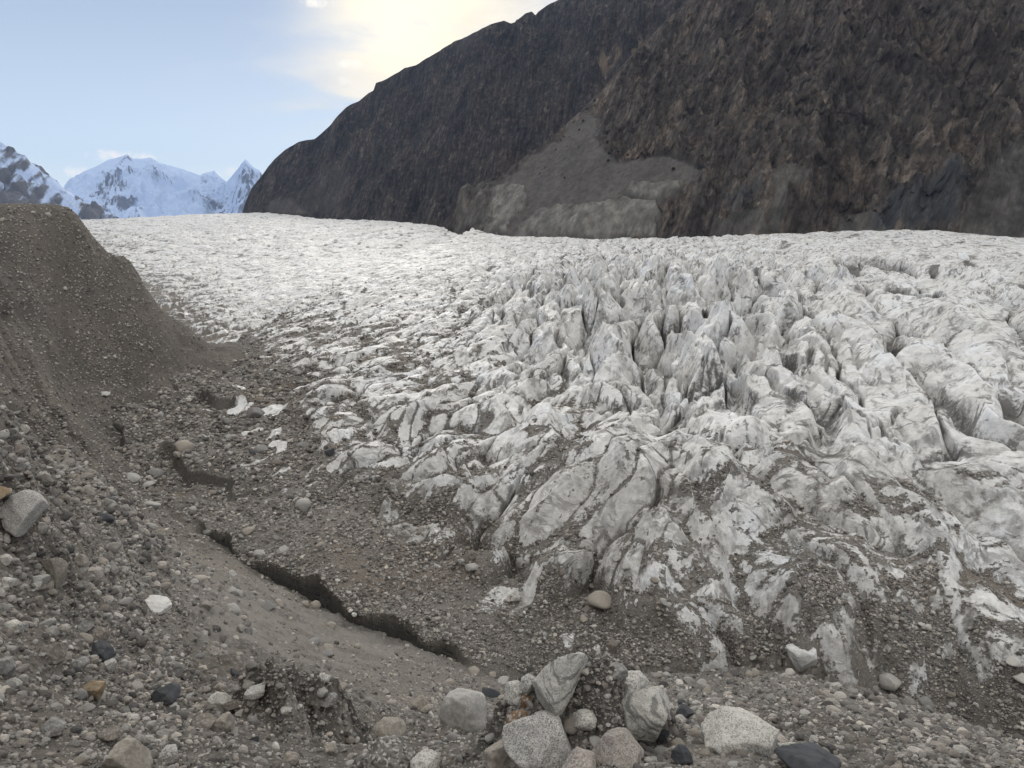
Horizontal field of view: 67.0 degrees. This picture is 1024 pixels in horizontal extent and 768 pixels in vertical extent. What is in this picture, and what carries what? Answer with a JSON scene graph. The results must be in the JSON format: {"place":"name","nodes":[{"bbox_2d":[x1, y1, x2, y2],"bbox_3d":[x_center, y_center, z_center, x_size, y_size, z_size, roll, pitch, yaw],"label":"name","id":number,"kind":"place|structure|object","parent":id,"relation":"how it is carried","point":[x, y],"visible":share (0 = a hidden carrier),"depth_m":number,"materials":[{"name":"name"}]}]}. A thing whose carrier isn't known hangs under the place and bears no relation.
{"place":"outdoors","nodes":[
{"label":"outdoors","id":0,"kind":"place"},
{"bbox_2d":[0,142,118,219],"bbox_3d":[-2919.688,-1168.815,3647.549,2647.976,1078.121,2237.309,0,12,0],"label":"snow mountain","id":1,"kind":"structure","parent":0,"point":[24,179],"depth_m":3875.55,"materials":[{"name":"snow"}]},
{"bbox_2d":[64,154,261,217],"bbox_3d":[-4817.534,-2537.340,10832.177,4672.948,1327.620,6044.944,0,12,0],"label":"snow mountain","id":2,"kind":"structure","parent":0,"point":[126,186],"depth_m":10173.74,"materials":[{"name":"snow"}]},
{"bbox_2d":[0,0,556,186],"label":"sky","id":3,"kind":"structure","parent":0,"point":[199,87],"materials":[{"name":"blue"}]},
{"bbox_2d":[242,0,685,228],"bbox_3d":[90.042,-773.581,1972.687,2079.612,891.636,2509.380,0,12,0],"label":"mountain","id":4,"kind":"structure","parent":0,"point":[423,141],"depth_m":1878.51,"materials":[{"name":"stone"}]},
{"bbox_2d":[0,203,1023,767],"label":"moraine","id":5,"kind":"structure","parent":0,"point":[370,653],"depth_m":55.99,"materials":[{"name":"gravel"}]},
{"bbox_2d":[0,486,10,499],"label":"boulder","id":6,"kind":"object","parent":5,"relation":"on","point":[4,491],"visible":1,"depth_m":7.17,"materials":[{"name":"stone"}]},
{"bbox_2d":[0,657,16,677],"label":"stone","id":7,"kind":"object","parent":5,"relation":"on","point":[8,665],"visible":0.85,"depth_m":4.43,"materials":[{"name":"stone"}]},
{"bbox_2d":[13,621,28,632],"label":"stone","id":8,"kind":"object","parent":5,"relation":"on","point":[21,626],"visible":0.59,"depth_m":5.55,"materials":[{"name":"grey stone"}]},
{"bbox_2d":[16,737,28,746],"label":"stone","id":9,"kind":"object","parent":5,"relation":"on","point":[23,741],"visible":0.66,"depth_m":3.53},
{"bbox_2d":[1,490,47,536],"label":"boulder","id":10,"kind":"object","parent":5,"relation":"on","point":[22,511],"visible":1,"depth_m":7.23,"materials":[{"name":"grey stone"}]},
{"bbox_2d":[32,574,49,584],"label":"stone","id":11,"kind":"object","parent":5,"relation":"on","point":[45,578],"visible":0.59,"depth_m":7.13,"materials":[{"name":"grey stone"}]},
{"bbox_2d":[40,618,55,626],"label":"stone","id":12,"kind":"object","parent":5,"relation":"on","point":[50,622],"visible":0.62,"depth_m":6.28,"materials":[{"name":"grey stone"}]},
{"bbox_2d":[38,642,66,664],"bbox_3d":[-3.253,1.912,5.478,0.183,0.180,0.181,-8,15,-33],"label":"boulder","id":13,"kind":"object","parent":5,"relation":"on","point":[56,653],"visible":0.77,"depth_m":5.44,"materials":[{"name":"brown stone"}]},
{"bbox_2d":[47,589,57,596],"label":"stone","id":14,"kind":"object","parent":5,"relation":"on","point":[52,592],"visible":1,"depth_m":7.26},
{"bbox_2d":[40,717,66,736],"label":"stone","id":15,"kind":"object","parent":5,"relation":"on","point":[54,726],"visible":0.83,"depth_m":3.72,"materials":[{"name":"stone"}]},
{"bbox_2d":[40,557,67,588],"bbox_3d":[-4.436,1.860,7.548,0.219,0.404,0.185,3,13,13],"label":"stone","id":16,"kind":"object","parent":5,"relation":"on","point":[56,569],"visible":0.77,"depth_m":7.46,"materials":[{"name":"stone"}]},
{"bbox_2d":[69,656,89,672],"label":"stone","id":17,"kind":"object","parent":5,"relation":"on","point":[80,664],"visible":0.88,"depth_m":5.65,"materials":[{"name":"stone"}]},
{"bbox_2d":[73,754,87,765],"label":"stone","id":18,"kind":"object","parent":5,"relation":"on","point":[81,759],"visible":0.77,"depth_m":3.46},
{"bbox_2d":[75,690,87,699],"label":"stone","id":19,"kind":"object","parent":5,"relation":"on","point":[82,694],"visible":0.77,"depth_m":5.36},
{"bbox_2d":[74,553,89,567],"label":"stone","id":20,"kind":"object","parent":5,"relation":"on","point":[81,560],"visible":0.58,"depth_m":11.84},
{"bbox_2d":[77,620,93,632],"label":"stone","id":21,"kind":"object","parent":5,"relation":"on","point":[84,626],"visible":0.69,"depth_m":7.27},
{"bbox_2d":[78,632,92,644],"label":"stone","id":22,"kind":"object","parent":5,"relation":"on","point":[87,638],"visible":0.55,"depth_m":6.83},
{"bbox_2d":[82,680,105,700],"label":"stone","id":23,"kind":"object","parent":5,"relation":"on","point":[95,689],"visible":0.91,"depth_m":5.47,"materials":[{"name":"stone"}]},
{"bbox_2d":[88,566,102,578],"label":"stone","id":24,"kind":"object","parent":5,"relation":"on","point":[97,571],"visible":0.72,"depth_m":12.33,"materials":[{"name":"stone"}]},
{"bbox_2d":[90,626,109,640],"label":"stone","id":25,"kind":"object","parent":5,"relation":"on","point":[98,633],"visible":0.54,"depth_m":7.32,"materials":[{"name":"stone"}]},
{"bbox_2d":[90,640,114,662],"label":"stone","id":26,"kind":"object","parent":5,"relation":"on","point":[103,650],"visible":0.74,"depth_m":6.56,"materials":[{"name":"stone"}]},
{"bbox_2d":[96,513,114,522],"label":"stone","id":27,"kind":"object","parent":5,"relation":"on","point":[108,518],"visible":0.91,"depth_m":25.73,"materials":[{"name":"stone"}]},
{"bbox_2d":[101,658,116,672],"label":"stone","id":28,"kind":"object","parent":5,"relation":"on","point":[109,665],"visible":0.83,"depth_m":6.29,"materials":[{"name":"grey stone"}]},
{"bbox_2d":[97,725,123,740],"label":"stone","id":29,"kind":"object","parent":5,"relation":"on","point":[113,732],"visible":1,"depth_m":3.90,"materials":[{"name":"stone"}]},
{"bbox_2d":[118,597,132,606],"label":"stone","id":30,"kind":"object","parent":5,"relation":"on","point":[125,601],"visible":0.72,"depth_m":13.17,"materials":[{"name":"grey stone"}]},
{"bbox_2d":[101,736,152,767],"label":"boulder","id":31,"kind":"object","parent":5,"relation":"on","point":[129,752],"visible":1,"depth_m":3.41,"materials":[{"name":"beige stone"}]},
{"bbox_2d":[126,472,140,482],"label":"stone","id":32,"kind":"object","parent":5,"relation":"on","point":[134,477],"visible":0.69,"depth_m":113.86,"materials":[{"name":"grey stone"}]},
{"bbox_2d":[143,500,160,508],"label":"stone","id":33,"kind":"object","parent":5,"relation":"on","point":[153,504],"visible":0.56,"depth_m":101.47,"materials":[{"name":"grey stone"}]},
{"bbox_2d":[146,468,164,477],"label":"stone","id":34,"kind":"object","parent":5,"relation":"on","point":[158,473],"visible":0.72,"depth_m":118.09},
{"bbox_2d":[145,595,171,614],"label":"boulder","id":35,"kind":"object","parent":5,"relation":"on","point":[160,604],"visible":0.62,"depth_m":16.18,"materials":[{"name":"white stone"}]},
{"bbox_2d":[151,683,180,704],"bbox_3d":[-2.751,2.468,6.149,0.222,0.194,0.240,3,13,14],"label":"stone","id":36,"kind":"object","parent":5,"relation":"on","point":[167,694],"visible":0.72,"depth_m":6.07,"materials":[{"name":"stone"}]},
{"bbox_2d":[158,744,177,764],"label":"stone","id":37,"kind":"object","parent":5,"relation":"on","point":[168,754],"visible":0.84,"depth_m":3.78,"materials":[{"name":"grey stone"}]},
{"bbox_2d":[174,440,194,452],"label":"stone","id":38,"kind":"object","parent":5,"relation":"on","point":[181,446],"visible":0.79,"depth_m":121.44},
{"bbox_2d":[191,713,215,729],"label":"stone","id":39,"kind":"object","parent":5,"relation":"on","point":[205,720],"visible":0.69,"depth_m":5.24,"materials":[{"name":"stone"}]},
{"bbox_2d":[207,691,231,712],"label":"boulder","id":40,"kind":"object","parent":5,"relation":"on","point":[217,700],"visible":0.72,"depth_m":6.48,"materials":[{"name":"stone"}]},
{"bbox_2d":[212,712,234,732],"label":"stone","id":41,"kind":"object","parent":5,"relation":"on","point":[225,722],"visible":0.72,"depth_m":5.27,"materials":[{"name":"stone"}]},
{"bbox_2d":[223,699,241,710],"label":"stone","id":42,"kind":"object","parent":5,"relation":"on","point":[230,704],"visible":0.98,"depth_m":6.30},
{"bbox_2d":[226,603,240,615],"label":"stone","id":43,"kind":"object","parent":5,"relation":"on","point":[235,607],"visible":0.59,"depth_m":36.28,"materials":[{"name":"grey stone"}]},
{"bbox_2d":[242,527,254,535],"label":"stone","id":44,"kind":"object","parent":5,"relation":"on","point":[247,531],"visible":1,"depth_m":93.25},
{"bbox_2d":[244,683,264,699],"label":"stone","id":45,"kind":"object","parent":5,"relation":"on","point":[257,691],"visible":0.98,"depth_m":6.20,"materials":[{"name":"grey stone"}]},
{"bbox_2d":[247,407,264,418],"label":"boulder","id":46,"kind":"object","parent":5,"relation":"on","point":[253,412],"visible":0.98,"depth_m":145.08,"materials":[{"name":"grey stone"}]},
{"bbox_2d":[252,549,263,557],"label":"stone","id":47,"kind":"object","parent":5,"relation":"on","point":[257,552],"visible":0.83,"depth_m":88.70,"materials":[{"name":"grey stone"}]},
{"bbox_2d":[254,445,268,452],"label":"stone","id":48,"kind":"object","parent":5,"relation":"on","point":[260,448],"visible":0.89,"depth_m":123.58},
{"bbox_2d":[263,599,275,609],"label":"stone","id":49,"kind":"object","parent":5,"relation":"on","point":[269,605],"visible":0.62,"depth_m":63.14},
{"bbox_2d":[276,545,288,554],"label":"stone","id":50,"kind":"object","parent":5,"relation":"on","point":[283,549],"visible":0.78,"depth_m":88.54,"materials":[{"name":"grey stone"}]},
{"bbox_2d":[280,706,291,714],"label":"stone","id":51,"kind":"object","parent":5,"relation":"on","point":[285,710],"visible":1,"depth_m":6.08,"materials":[{"name":"grey stone"}]},
{"bbox_2d":[283,751,299,765],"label":"stone","id":52,"kind":"object","parent":5,"relation":"on","point":[291,758],"visible":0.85,"depth_m":4.46,"materials":[{"name":"stone"}]},
{"bbox_2d":[295,498,310,511],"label":"stone","id":53,"kind":"object","parent":5,"relation":"on","point":[302,504],"visible":0.92,"depth_m":98.84,"materials":[{"name":"grey stone"}]},
{"bbox_2d":[308,637,319,645],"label":"stone","id":54,"kind":"object","parent":5,"relation":"on","point":[315,640],"visible":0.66,"depth_m":57.16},
{"bbox_2d":[310,600,320,608],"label":"stone","id":55,"kind":"object","parent":5,"relation":"on","point":[315,604],"visible":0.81,"depth_m":79.40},
{"bbox_2d":[318,674,331,683],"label":"stone","id":56,"kind":"object","parent":5,"relation":"on","point":[326,677],"visible":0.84,"depth_m":6.73,"materials":[{"name":"grey stone"}]},
{"bbox_2d":[322,643,333,649],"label":"stone","id":57,"kind":"object","parent":5,"relation":"on","point":[326,646],"visible":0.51,"depth_m":58.71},
{"bbox_2d":[319,692,337,707],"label":"stone","id":58,"kind":"object","parent":5,"relation":"on","point":[329,700],"visible":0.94,"depth_m":6.45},
{"bbox_2d":[324,448,334,456],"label":"stone","id":59,"kind":"object","parent":5,"relation":"on","point":[329,452],"visible":1,"depth_m":114.08,"materials":[{"name":"stone"}]},
{"bbox_2d":[323,742,336,755],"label":"stone","id":60,"kind":"object","parent":5,"relation":"on","point":[330,748],"visible":0.92,"depth_m":5.20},
{"bbox_2d":[338,682,347,692],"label":"stone","id":61,"kind":"object","parent":5,"relation":"on","point":[342,686],"visible":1,"depth_m":6.72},
{"bbox_2d":[345,736,355,743],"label":"stone","id":62,"kind":"object","parent":5,"relation":"on","point":[350,740],"visible":0.98,"depth_m":6.54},
{"bbox_2d":[354,735,415,767],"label":"boulder","id":63,"kind":"object","parent":5,"relation":"on","point":[394,751],"visible":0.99,"depth_m":4.38,"materials":[{"name":"stone"}]},
{"bbox_2d":[372,717,406,736],"bbox_3d":[-1.583,4.545,10.139,0.358,0.310,0.479,9,16,37],"label":"boulder","id":64,"kind":"object","parent":5,"relation":"on","point":[388,726],"visible":0.66,"depth_m":10.06,"materials":[{"name":"beige stone"}]},
{"bbox_2d":[412,695,428,710],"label":"stone","id":65,"kind":"object","parent":5,"relation":"on","point":[420,701],"visible":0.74,"depth_m":32.79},
{"bbox_2d":[410,749,441,767],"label":"stone","id":66,"kind":"object","parent":5,"relation":"on","point":[427,758],"visible":0.99,"depth_m":3.88,"materials":[{"name":"stone"}]},
{"bbox_2d":[446,732,457,741],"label":"stone","id":67,"kind":"object","parent":5,"relation":"on","point":[452,736],"visible":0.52,"depth_m":14.45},
{"bbox_2d":[439,688,486,734],"bbox_3d":[-1.048,7.120,16.651,1.038,1.189,0.988,-1,12,-4],"label":"boulder","id":68,"kind":"object","parent":5,"relation":"on","point":[463,709],"visible":0.86,"depth_m":16.30,"materials":[{"name":"grey stone"}]},
{"bbox_2d":[465,563,477,570],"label":"boulder","id":69,"kind":"object","parent":5,"relation":"on","point":[471,567],"visible":1,"depth_m":79.83,"materials":[{"name":"grey stone"}]},
{"bbox_2d":[468,666,479,675],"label":"stone","id":70,"kind":"object","parent":5,"relation":"on","point":[473,670],"visible":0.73,"depth_m":67.39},
{"bbox_2d":[484,733,494,743],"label":"stone","id":71,"kind":"object","parent":5,"relation":"on","point":[489,738],"visible":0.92,"depth_m":3.81,"materials":[{"name":"grey stone"}]},
{"bbox_2d":[482,687,499,697],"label":"stone","id":72,"kind":"object","parent":5,"relation":"on","point":[490,692],"visible":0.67,"depth_m":54.09,"materials":[{"name":"stone"}]},
{"bbox_2d":[482,739,510,767],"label":"boulder","id":73,"kind":"object","parent":5,"relation":"on","point":[494,755],"visible":0.71,"depth_m":3.50,"materials":[{"name":"beige stone"}]},
{"bbox_2d":[498,676,508,683],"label":"stone","id":74,"kind":"object","parent":5,"relation":"on","point":[503,679],"visible":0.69,"depth_m":64.95,"materials":[{"name":"grey stone"}]},
{"bbox_2d":[0,203,1023,767],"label":"gravel","id":75,"kind":"structure","parent":5,"relation":"on","point":[144,663],"depth_m":12.90,"materials":[{"name":"gravel"}]},
{"bbox_2d":[0,402,1023,767],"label":"rubble","id":76,"kind":"object","parent":5,"relation":"on","point":[830,700],"visible":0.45,"depth_m":7.81,"materials":[{"name":"gravel"}]},
{"bbox_2d":[505,680,521,704],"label":"stone","id":77,"kind":"object","parent":5,"relation":"on","point":[512,688],"visible":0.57,"depth_m":3.76,"materials":[{"name":"stone"}]},
{"bbox_2d":[505,709,528,724],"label":"stone","id":78,"kind":"object","parent":5,"relation":"on","point":[515,715],"visible":0.38,"depth_m":3.52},
{"bbox_2d":[520,694,533,707],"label":"stone","id":79,"kind":"object","parent":5,"relation":"on","point":[523,698],"visible":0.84,"depth_m":3.58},
{"bbox_2d":[520,673,535,694],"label":"stone","id":80,"kind":"object","parent":5,"relation":"on","point":[527,683],"visible":0.79,"depth_m":3.58,"materials":[{"name":"grey stone"}]},
{"bbox_2d":[502,710,571,767],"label":"boulder","id":81,"kind":"object","parent":5,"relation":"on","point":[538,739],"visible":0.94,"depth_m":3.35,"materials":[{"name":"grey stone"}]},
{"bbox_2d":[533,652,587,715],"bbox_3d":[0.207,1.349,3.546,0.199,0.269,0.288,9,15,35],"label":"boulder","id":82,"kind":"object","parent":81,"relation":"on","point":[556,681],"visible":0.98,"depth_m":3.46,"materials":[{"name":"stone"}]},
{"bbox_2d":[111,268,1023,732],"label":"debris","id":83,"kind":"object","parent":5,"relation":"on","point":[893,616],"visible":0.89,"depth_m":86.49,"materials":[{"name":"stone"}]},
{"bbox_2d":[878,673,901,690],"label":"boulder","id":84,"kind":"object","parent":83,"relation":"on","point":[889,681],"visible":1,"depth_m":67.14,"materials":[{"name":"grey stone"}]},
{"bbox_2d":[1006,656,1021,666],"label":"boulder","id":85,"kind":"object","parent":83,"relation":"on","point":[1013,661],"visible":1,"depth_m":63.58,"materials":[{"name":"stone"}]},
{"bbox_2d":[563,716,577,734],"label":"stone","id":86,"kind":"object","parent":5,"relation":"on","point":[569,727],"visible":0.64,"depth_m":3.45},
{"bbox_2d":[561,747,595,767],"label":"stone","id":87,"kind":"object","parent":5,"relation":"on","point":[578,757],"visible":1,"depth_m":3.21,"materials":[{"name":"stone"}]},
{"bbox_2d":[573,708,596,730],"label":"stone","id":88,"kind":"object","parent":5,"relation":"on","point":[585,719],"visible":1,"depth_m":3.43,"materials":[{"name":"stone"}]},
{"bbox_2d":[589,736,599,747],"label":"stone","id":89,"kind":"object","parent":5,"relation":"on","point":[593,740],"visible":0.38,"depth_m":3.38,"materials":[{"name":"grey stone"}]},
{"bbox_2d":[587,590,611,609],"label":"boulder","id":90,"kind":"object","parent":5,"relation":"on","point":[599,599],"visible":1,"depth_m":74.73,"materials":[{"name":"beige stone"}]},
{"bbox_2d":[606,639,618,652],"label":"stone","id":91,"kind":"object","parent":5,"relation":"on","point":[611,645],"visible":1,"depth_m":70.90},
{"bbox_2d":[592,727,643,767],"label":"boulder","id":92,"kind":"object","parent":5,"relation":"on","point":[616,746],"visible":0.84,"depth_m":3.26,"materials":[{"name":"stone"}]},
{"bbox_2d":[610,662,627,679],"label":"stone","id":93,"kind":"object","parent":5,"relation":"on","point":[621,671],"visible":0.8,"depth_m":3.49,"materials":[{"name":"stone"}]},
{"bbox_2d":[623,670,649,692],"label":"boulder","id":94,"kind":"object","parent":5,"relation":"on","point":[636,680],"visible":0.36,"depth_m":3.57,"materials":[{"name":"stone"}]},
{"bbox_2d":[621,684,670,742],"bbox_3d":[0.596,1.521,3.568,0.267,0.246,0.254,2,13,10],"label":"boulder","id":95,"kind":"object","parent":5,"relation":"on","point":[646,708],"visible":0.84,"depth_m":3.47,"materials":[{"name":"stone"}]},
{"bbox_2d":[650,746,664,754],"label":"stone","id":96,"kind":"object","parent":5,"relation":"on","point":[656,750],"visible":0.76,"depth_m":3.40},
{"bbox_2d":[659,729,669,741],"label":"stone","id":97,"kind":"object","parent":5,"relation":"on","point":[664,734],"visible":0.95,"depth_m":3.62,"materials":[{"name":"stone"}]},
{"bbox_2d":[670,738,684,746],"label":"stone","id":98,"kind":"object","parent":5,"relation":"on","point":[675,742],"visible":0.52,"depth_m":3.48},
{"bbox_2d":[671,744,692,764],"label":"stone","id":99,"kind":"object","parent":5,"relation":"on","point":[681,754],"visible":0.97,"depth_m":3.18,"materials":[{"name":"stone"}]},
{"bbox_2d":[676,703,693,718],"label":"stone","id":100,"kind":"object","parent":5,"relation":"on","point":[685,711],"visible":0.78,"depth_m":19.88,"materials":[{"name":"stone"}]},
{"bbox_2d":[688,728,700,737],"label":"stone","id":101,"kind":"object","parent":5,"relation":"on","point":[695,732],"visible":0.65,"depth_m":4.08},
{"bbox_2d":[727,761,737,767],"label":"stone","id":102,"kind":"object","parent":5,"relation":"on","point":[733,764],"visible":0.99,"depth_m":3.17,"materials":[{"name":"grey stone"}]},
{"bbox_2d":[701,705,778,756],"bbox_3d":[1.031,1.603,3.511,0.346,0.198,0.327,4,13,18],"label":"boulder","id":103,"kind":"object","parent":5,"relation":"on","point":[726,729],"visible":0.85,"depth_m":3.44,"materials":[{"name":"stone"}]},
{"bbox_2d":[777,734,787,742],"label":"stone","id":104,"kind":"object","parent":5,"relation":"on","point":[781,738],"visible":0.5,"depth_m":4.37,"materials":[{"name":"stone"}]},
{"bbox_2d":[786,643,816,672],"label":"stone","id":105,"kind":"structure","parent":5,"relation":"on","point":[802,660],"depth_m":66.73,"materials":[{"name":"stone"}]},
{"bbox_2d":[774,742,840,767],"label":"boulder","id":106,"kind":"object","parent":5,"relation":"on","point":[806,755],"visible":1,"depth_m":3.19,"materials":[{"name":"stone"}]},
{"bbox_2d":[859,736,868,744],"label":"stone","id":107,"kind":"object","parent":5,"relation":"on","point":[863,739],"visible":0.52,"depth_m":8.35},
{"bbox_2d":[918,696,935,708],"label":"stone","id":108,"kind":"object","parent":5,"relation":"on","point":[924,700],"visible":0.79,"depth_m":65.07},
{"bbox_2d":[1012,672,1023,683],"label":"boulder","id":109,"kind":"object","parent":5,"relation":"on","point":[1019,677],"visible":1,"depth_m":63.09,"materials":[{"name":"stone"}]},
{"bbox_2d":[81,212,1023,736],"bbox_3d":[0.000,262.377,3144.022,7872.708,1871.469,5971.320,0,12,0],"label":"glacier","id":110,"kind":"object","parent":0,"point":[833,354],"visible":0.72,"depth_m":122.94,"materials":[{"name":"ice"}]},
{"bbox_2d":[447,0,1023,238],"bbox_3d":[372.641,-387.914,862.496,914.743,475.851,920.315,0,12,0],"label":"mountain","id":111,"kind":"structure","parent":0,"point":[768,117],"depth_m":690.08,"materials":[{"name":"stone"}]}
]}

